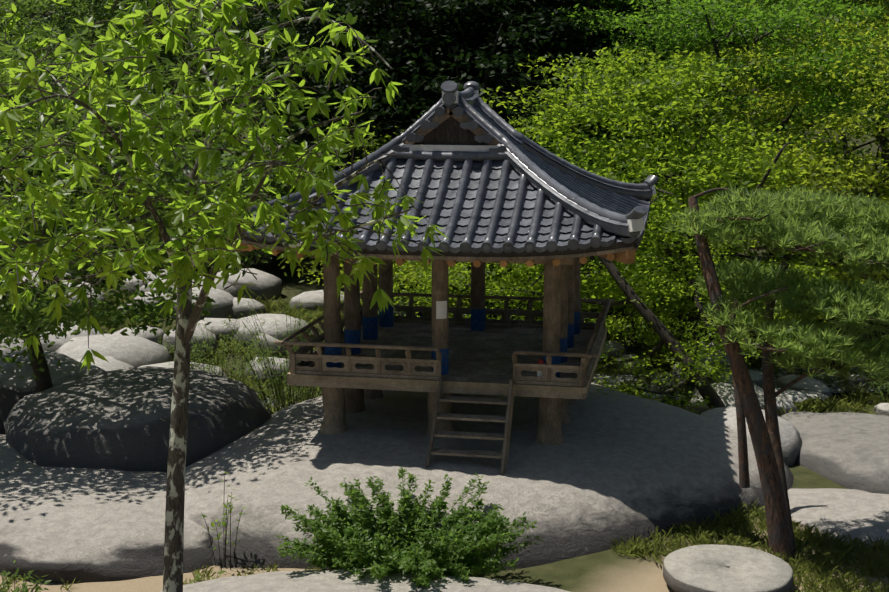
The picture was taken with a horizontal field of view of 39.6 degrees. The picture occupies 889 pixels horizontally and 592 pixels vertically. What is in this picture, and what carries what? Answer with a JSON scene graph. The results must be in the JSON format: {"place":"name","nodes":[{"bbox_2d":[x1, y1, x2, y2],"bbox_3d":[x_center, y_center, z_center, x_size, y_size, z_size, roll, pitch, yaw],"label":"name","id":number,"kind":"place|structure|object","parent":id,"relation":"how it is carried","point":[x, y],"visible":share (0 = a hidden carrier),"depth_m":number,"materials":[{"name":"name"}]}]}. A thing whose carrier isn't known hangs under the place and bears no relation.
{"place":"outdoors","nodes":[
{"label":"outdoors","id":0,"kind":"place"},
{"bbox_2d":[187,570,225,583],"bbox_3d":[-3.391,4.173,17.774,0.741,0.501,0.741,2,10,11],"label":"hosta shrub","id":1,"kind":"object","parent":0,"point":[199,579],"depth_m":17.91,"materials":[{"name":"green plant"}]},
{"bbox_2d":[0,0,888,591],"bbox_3d":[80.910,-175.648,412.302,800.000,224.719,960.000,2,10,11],"label":"ground","id":2,"kind":"structure","parent":0,"point":[608,570],"depth_m":20.51,"materials":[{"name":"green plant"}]},
{"bbox_2d":[0,333,26,353],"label":"boulder","id":3,"kind":"object","parent":2,"relation":"on","point":[7,350],"visible":0.08,"depth_m":33.45,"materials":[{"name":"grey stone"}]},
{"bbox_2d":[0,434,38,478],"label":"rock slab","id":4,"kind":"object","parent":2,"relation":"on","point":[13,460],"visible":0.08,"depth_m":22.55,"materials":[{"name":"stone"}]},
{"bbox_2d":[0,560,50,591],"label":"shrub","id":5,"kind":"object","parent":2,"relation":"on","point":[24,586],"depth_m":17.54,"materials":[{"name":"green plant"}]},
{"bbox_2d":[2,270,70,295],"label":"boulder","id":6,"kind":"object","parent":2,"relation":"on","point":[33,274],"visible":0.02,"depth_m":41.50,"materials":[{"name":"grey stone"}]},
{"bbox_2d":[0,350,104,434],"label":"rock","id":7,"kind":"object","parent":2,"relation":"on","point":[14,388],"visible":0.25,"depth_m":25.88,"materials":[{"name":"stone"}]},
{"bbox_2d":[26,323,103,351],"bbox_3d":[-10.707,1.471,35.170,2.346,1.426,2.409,2,10,11],"label":"boulder","id":8,"kind":"object","parent":2,"relation":"on","point":[60,342],"visible":0.06,"depth_m":34.19,"materials":[{"name":"grey stone"}]},
{"bbox_2d":[32,280,105,305],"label":"boulder","id":9,"kind":"object","parent":2,"relation":"on","point":[99,296],"visible":0.08,"depth_m":39.68,"materials":[{"name":"grey stone"}]},
{"bbox_2d":[76,356,132,370],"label":"boulder","id":10,"kind":"object","parent":2,"relation":"on","point":[112,363],"visible":0.1,"depth_m":32.24,"materials":[{"name":"grey stone"}]},
{"bbox_2d":[0,466,213,582],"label":"rock slab","id":11,"kind":"object","parent":2,"relation":"on","point":[83,525],"visible":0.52,"depth_m":19.35,"materials":[{"name":"stone"}]},
{"bbox_2d":[55,334,172,366],"bbox_3d":[-9.141,2.035,34.151,3.241,1.950,3.304,2,10,11],"label":"boulder","id":12,"kind":"object","parent":2,"relation":"on","point":[134,351],"visible":0.31,"depth_m":33.42,"materials":[{"name":"grey stone"}]},
{"bbox_2d":[4,366,271,471],"bbox_3d":[-6.159,3.034,24.736,5.315,2.714,4.930,2,10,11],"label":"boulder","id":13,"kind":"object","parent":2,"relation":"on","point":[119,419],"visible":0.62,"depth_m":23.04,"materials":[{"name":"stone"}]},
{"bbox_2d":[113,326,164,344],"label":"boulder","id":14,"kind":"object","parent":2,"relation":"on","point":[147,334],"visible":0.23,"depth_m":35.37,"materials":[{"name":"grey stone"}]},
{"bbox_2d":[120,269,167,296],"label":"boulder","id":15,"kind":"object","parent":2,"relation":"on","point":[135,280],"visible":0.1,"depth_m":42.97,"materials":[{"name":"grey stone"}]},
{"bbox_2d":[134,292,166,314],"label":"boulder","id":16,"kind":"object","parent":2,"relation":"on","point":[146,298],"visible":0.08,"depth_m":39.33,"materials":[{"name":"grey stone"}]},
{"bbox_2d":[140,361,227,377],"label":"boulder","id":17,"kind":"object","parent":2,"relation":"on","point":[172,366],"visible":0.1,"depth_m":32.99,"materials":[{"name":"grey stone"}]},
{"bbox_2d":[138,276,237,297],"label":"boulder","id":18,"kind":"object","parent":2,"relation":"on","point":[232,290],"visible":0.1,"depth_m":40.42,"materials":[{"name":"grey stone"}]},
{"bbox_2d":[162,326,217,358],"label":"boulder","id":19,"kind":"object","parent":2,"relation":"on","point":[197,333],"visible":0.33,"depth_m":35.40,"materials":[{"name":"grey stone"}]},
{"bbox_2d":[165,287,233,320],"bbox_3d":[-7.795,0.368,39.779,2.421,1.261,2.499,2,10,11],"label":"boulder","id":20,"kind":"object","parent":2,"relation":"on","point":[223,301],"visible":0.25,"depth_m":39.07,"materials":[{"name":"grey stone"}]},
{"bbox_2d":[151,313,268,382],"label":"grass","id":21,"kind":"structure","parent":2,"relation":"on","point":[201,359],"depth_m":32.25,"materials":[{"name":"green plant"}]},
{"bbox_2d":[197,318,240,344],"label":"boulder","id":22,"kind":"object","parent":2,"relation":"on","point":[216,324],"visible":0.29,"depth_m":36.34,"materials":[{"name":"grey stone"}]},
{"bbox_2d":[200,472,244,570],"bbox_3d":[-3.414,3.470,18.846,0.835,1.540,0.652,2,10,11],"label":"grass tuft","id":23,"kind":"object","parent":2,"relation":"on","point":[225,536],"depth_m":18.92,"materials":[{"name":"green plant"}]},
{"bbox_2d":[0,0,446,591],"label":"chestnut tree","id":24,"kind":"object","parent":2,"relation":"on","point":[177,258],"depth_m":12.32,"materials":[{"name":"green plant"}]},
{"bbox_2d":[0,0,382,379],"bbox_3d":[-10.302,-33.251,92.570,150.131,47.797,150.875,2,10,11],"label":"tree leaves","id":25,"kind":"object","parent":24,"relation":"attached to","point":[39,33],"visible":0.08,"depth_m":24.78,"materials":[{"name":"green plant"}]},
{"bbox_2d":[232,297,265,318],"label":"boulder","id":26,"kind":"object","parent":2,"relation":"on","point":[241,307],"visible":0.27,"depth_m":39.43,"materials":[{"name":"grey stone"}]},
{"bbox_2d":[216,268,282,300],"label":"boulder","id":27,"kind":"object","parent":2,"relation":"on","point":[266,284],"visible":0.44,"depth_m":42.77,"materials":[{"name":"grey stone"}]},
{"bbox_2d":[244,357,289,387],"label":"boulder","id":28,"kind":"object","parent":2,"relation":"on","point":[276,370],"visible":0.19,"depth_m":34.14,"materials":[{"name":"grey stone"}]},
{"bbox_2d":[232,314,310,348],"bbox_3d":[-5.187,1.120,36.953,2.600,1.221,2.580,2,10,11],"label":"boulder","id":29,"kind":"object","parent":2,"relation":"on","point":[274,319],"visible":0.35,"depth_m":36.07,"materials":[{"name":"grey stone"}]},
{"bbox_2d":[219,300,341,414],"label":"grass","id":30,"kind":"structure","parent":2,"relation":"on","point":[268,358],"depth_m":29.60,"materials":[{"name":"green plant"}]},
{"bbox_2d":[253,331,315,357],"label":"boulder","id":31,"kind":"object","parent":2,"relation":"on","point":[281,349],"visible":0.17,"depth_m":35.54,"materials":[{"name":"grey stone"}]},
{"bbox_2d":[288,290,343,314],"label":"boulder","id":32,"kind":"object","parent":2,"relation":"on","point":[309,299],"visible":0.27,"depth_m":40.43,"materials":[{"name":"grey stone"}]},
{"bbox_2d":[159,568,569,591],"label":"slab rock","id":33,"kind":"object","parent":2,"relation":"on","point":[335,580],"visible":0.83,"depth_m":16.73,"materials":[{"name":"stone"}]},
{"bbox_2d":[276,466,545,587],"bbox_3d":[-0.538,3.695,18.120,3.926,1.415,3.709,2,10,11],"label":"shrub","id":34,"kind":"object","parent":33,"relation":"on","point":[375,564],"depth_m":17.73,"materials":[{"name":"green plant"}]},
{"bbox_2d":[393,300,430,316],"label":"boulder","id":35,"kind":"object","parent":2,"relation":"on","point":[403,313],"visible":0.08,"depth_m":38.61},
{"bbox_2d":[0,287,888,591],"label":"grass","id":36,"kind":"structure","parent":2,"relation":"on","point":[820,579],"depth_m":19.78,"materials":[{"name":"green plant"}]},
{"bbox_2d":[0,0,888,392],"bbox_3d":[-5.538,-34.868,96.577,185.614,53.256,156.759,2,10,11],"label":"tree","id":37,"kind":"object","parent":2,"relation":"on","point":[44,380],"visible":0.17,"depth_m":36.51,"materials":[{"name":"green plant"}]},
{"bbox_2d":[206,0,688,176],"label":"forest tree leaves","id":38,"kind":"object","parent":37,"relation":"attached to","point":[408,36],"visible":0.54,"depth_m":40.64,"materials":[{"name":"green plant"}]},
{"bbox_2d":[184,383,793,570],"bbox_3d":[0.981,3.274,24.036,11.600,2.135,11.935,2,10,11],"label":"dome rock","id":39,"kind":"object","parent":2,"relation":"on","point":[618,465],"visible":0.48,"depth_m":20.96,"materials":[{"name":"stone"}]},
{"bbox_2d":[274,254,614,474],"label":"pavilion","id":40,"kind":"structure","parent":39,"relation":"on","point":[367,352],"depth_m":22.33,"materials":[{"name":"brown wood"}]},
{"bbox_2d":[213,81,658,267],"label":"pavilion roof","id":41,"kind":"structure","parent":40,"relation":"on","point":[474,173],"depth_m":21.63,"materials":[{"name":"grey tile"}]},
{"bbox_2d":[436,301,545,376],"bbox_3d":[0.819,0.795,21.726,2.007,1.340,0.141,3,10,20],"label":"notice and extinguisher","id":42,"kind":"object","parent":40,"relation":"attached to","point":[441,309],"visible":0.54,"depth_m":21.90,"materials":[{"name":"paper"}]},
{"bbox_2d":[282,0,888,341],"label":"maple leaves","id":43,"kind":"object","parent":2,"relation":"on","point":[814,178],"visible":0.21,"depth_m":36.01,"materials":[{"name":"green plant"}]},
{"bbox_2d":[340,196,833,412],"bbox_3d":[2.626,0.193,29.499,13.141,5.353,6.302,7,12,34],"label":"tree","id":44,"kind":"object","parent":2,"relation":"on","point":[619,322],"depth_m":28.24,"materials":[{"name":"green plant"}]},
{"bbox_2d":[599,340,626,361],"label":"boulder","id":45,"kind":"object","parent":2,"relation":"on","point":[615,345],"visible":0.38,"depth_m":36.24,"materials":[{"name":"grey stone"}]},
{"bbox_2d":[338,41,888,327],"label":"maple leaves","id":46,"kind":"object","parent":2,"relation":"on","point":[727,168],"visible":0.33,"depth_m":32.84,"materials":[{"name":"green plant"}]},
{"bbox_2d":[616,354,645,374],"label":"boulder","id":47,"kind":"object","parent":2,"relation":"on","point":[626,356],"visible":0.4,"depth_m":35.29,"materials":[{"name":"grey stone"}]},
{"bbox_2d":[461,0,888,281],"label":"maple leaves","id":48,"kind":"object","parent":2,"relation":"on","point":[726,18],"visible":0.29,"depth_m":38.87,"materials":[{"name":"green plant"}]},
{"bbox_2d":[670,361,712,374],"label":"boulder","id":49,"kind":"object","parent":2,"relation":"on","point":[676,369],"visible":0.06,"depth_m":34.95,"materials":[{"name":"grey stone"}]},
{"bbox_2d":[684,398,709,414],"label":"boulder","id":50,"kind":"object","parent":2,"relation":"on","point":[700,409],"visible":0.08,"depth_m":27.51,"materials":[{"name":"grey stone"}]},
{"bbox_2d":[699,346,730,371],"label":"boulder","id":51,"kind":"object","parent":2,"relation":"on","point":[722,361],"visible":0.04,"depth_m":35.17,"materials":[{"name":"grey stone"}]},
{"bbox_2d":[691,382,763,409],"bbox_3d":[6.562,2.480,28.117,1.888,0.898,2.065,2,10,11],"label":"boulder","id":52,"kind":"object","parent":2,"relation":"on","point":[725,392],"visible":0.12,"depth_m":27.73,"materials":[{"name":"grey stone"}]},
{"bbox_2d":[663,544,792,591],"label":"millstone","id":53,"kind":"object","parent":2,"relation":"on","point":[713,568],"visible":1,"depth_m":17.72,"materials":[{"name":"grey stone"}]},
{"bbox_2d":[708,339,748,358],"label":"boulder","id":54,"kind":"object","parent":2,"relation":"on","point":[711,343],"visible":0.17,"depth_m":36.53,"materials":[{"name":"grey stone"}]},
{"bbox_2d":[717,369,762,386],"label":"boulder","id":55,"kind":"object","parent":2,"relation":"on","point":[757,377],"visible":0.08,"depth_m":33.22,"materials":[{"name":"grey stone"}]},
{"bbox_2d":[700,407,801,465],"bbox_3d":[6.075,3.141,25.076,2.227,1.667,3.066,2,10,11],"label":"rock","id":56,"kind":"object","parent":2,"relation":"on","point":[791,442],"visible":0.25,"depth_m":24.32,"materials":[{"name":"grey stone"}]},
{"bbox_2d":[662,181,888,560],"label":"pine trees","id":57,"kind":"object","parent":2,"relation":"on","point":[875,352],"depth_m":19.00,"materials":[{"name":"green plant"}]},
{"bbox_2d":[762,396,796,416],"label":"boulder","id":58,"kind":"object","parent":2,"relation":"on","point":[788,404],"visible":0.23,"depth_m":27.21,"materials":[{"name":"grey stone"}]},
{"bbox_2d":[775,388,807,403],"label":"boulder","id":59,"kind":"object","parent":2,"relation":"on","point":[791,395],"visible":0.1,"depth_m":30.12,"materials":[{"name":"grey stone"}]},
{"bbox_2d":[776,374,831,396],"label":"boulder","id":60,"kind":"object","parent":2,"relation":"on","point":[807,383],"visible":0.52,"depth_m":32.59,"materials":[{"name":"grey stone"}]},
{"bbox_2d":[798,390,828,400],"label":"boulder","id":61,"kind":"object","parent":2,"relation":"on","point":[808,394],"visible":0.19,"depth_m":31.57,"materials":[{"name":"grey stone"}]},
{"bbox_2d":[780,412,888,493],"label":"slab rock","id":62,"kind":"object","parent":2,"relation":"on","point":[848,450],"visible":0.46,"depth_m":23.95,"materials":[{"name":"stone"}]},
{"bbox_2d":[788,488,888,548],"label":"slab rock","id":63,"kind":"object","parent":2,"relation":"on","point":[855,513],"visible":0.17,"depth_m":21.02,"materials":[{"name":"stone"}]},
{"bbox_2d":[844,374,869,381],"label":"boulder","id":64,"kind":"object","parent":2,"relation":"on","point":[858,379],"visible":0.23,"depth_m":34.03,"materials":[{"name":"grey stone"}]},
{"bbox_2d":[845,334,888,402],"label":"bank shrub","id":65,"kind":"object","parent":2,"relation":"on","point":[884,388],"depth_m":28.75,"materials":[{"name":"green plant"}]},
{"bbox_2d":[873,403,888,415],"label":"boulder","id":66,"kind":"object","parent":2,"relation":"on","point":[881,409],"visible":0.56,"depth_m":27.63,"materials":[{"name":"grey stone"}]},
{"bbox_2d":[257,366,888,411],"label":"stream water","id":67,"kind":"structure","parent":0,"point":[833,387],"depth_m":33.93,"materials":[{"name":"liquid"}]}
]}

